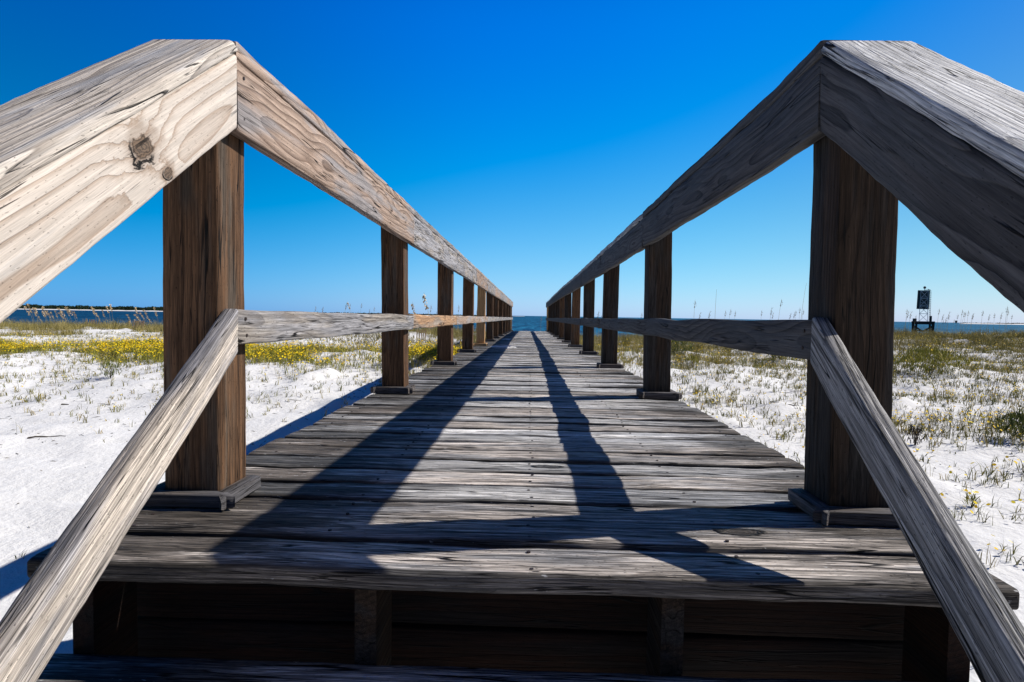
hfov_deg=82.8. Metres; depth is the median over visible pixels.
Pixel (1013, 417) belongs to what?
shrub
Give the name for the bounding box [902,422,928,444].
shrub
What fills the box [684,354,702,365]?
shrub
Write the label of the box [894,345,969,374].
shrub
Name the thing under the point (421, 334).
sand fence
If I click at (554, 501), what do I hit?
boardwalk
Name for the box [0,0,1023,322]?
sky
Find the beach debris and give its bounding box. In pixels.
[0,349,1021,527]
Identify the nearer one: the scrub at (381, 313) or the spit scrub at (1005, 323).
the scrub at (381, 313)
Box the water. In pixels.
[3,308,1023,336]
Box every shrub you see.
[98,360,122,377]
[320,331,415,347]
[671,340,694,353]
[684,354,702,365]
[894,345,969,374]
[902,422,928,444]
[960,488,980,507]
[987,407,1023,441]
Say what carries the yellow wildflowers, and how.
on the sand ground at (48, 483)
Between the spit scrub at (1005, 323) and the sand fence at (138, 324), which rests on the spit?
the spit scrub at (1005, 323)
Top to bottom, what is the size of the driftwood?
0.034 m
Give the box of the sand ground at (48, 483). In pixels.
[0,327,1023,681]
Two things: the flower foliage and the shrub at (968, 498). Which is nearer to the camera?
the shrub at (968, 498)
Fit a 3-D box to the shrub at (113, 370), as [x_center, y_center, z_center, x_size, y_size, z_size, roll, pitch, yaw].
[-8.180,0.563,11.940,0.560,0.400,0.558,1,3,2]
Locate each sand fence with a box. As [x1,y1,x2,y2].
[129,321,143,329]
[416,329,425,340]
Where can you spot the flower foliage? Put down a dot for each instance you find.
(155, 352)
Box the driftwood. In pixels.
[27,435,62,438]
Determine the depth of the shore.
1188.57 m
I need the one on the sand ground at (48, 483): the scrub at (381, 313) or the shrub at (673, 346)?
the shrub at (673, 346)
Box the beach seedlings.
[0,330,1023,567]
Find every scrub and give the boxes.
[318,312,476,315]
[963,322,1023,323]
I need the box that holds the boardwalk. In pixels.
[0,39,1023,681]
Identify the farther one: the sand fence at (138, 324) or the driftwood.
the sand fence at (138, 324)
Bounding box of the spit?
[961,323,1023,324]
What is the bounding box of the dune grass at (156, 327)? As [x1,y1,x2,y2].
[0,313,1023,379]
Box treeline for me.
[18,304,162,310]
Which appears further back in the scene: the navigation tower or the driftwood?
the navigation tower
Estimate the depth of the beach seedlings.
11.67 m
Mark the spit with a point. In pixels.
(990, 323)
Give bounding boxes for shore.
[27,309,427,315]
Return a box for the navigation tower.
[911,286,934,333]
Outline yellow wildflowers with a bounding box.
[0,331,1023,549]
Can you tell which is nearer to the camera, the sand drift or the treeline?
the sand drift
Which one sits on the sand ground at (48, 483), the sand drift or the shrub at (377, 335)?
the shrub at (377, 335)
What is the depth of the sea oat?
20.67 m
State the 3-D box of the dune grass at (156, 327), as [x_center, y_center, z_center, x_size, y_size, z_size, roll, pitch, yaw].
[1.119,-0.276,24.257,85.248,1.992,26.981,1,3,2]
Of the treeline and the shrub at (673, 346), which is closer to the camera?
the shrub at (673, 346)
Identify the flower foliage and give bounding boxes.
[0,333,1023,385]
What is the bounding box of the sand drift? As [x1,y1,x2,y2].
[491,345,516,347]

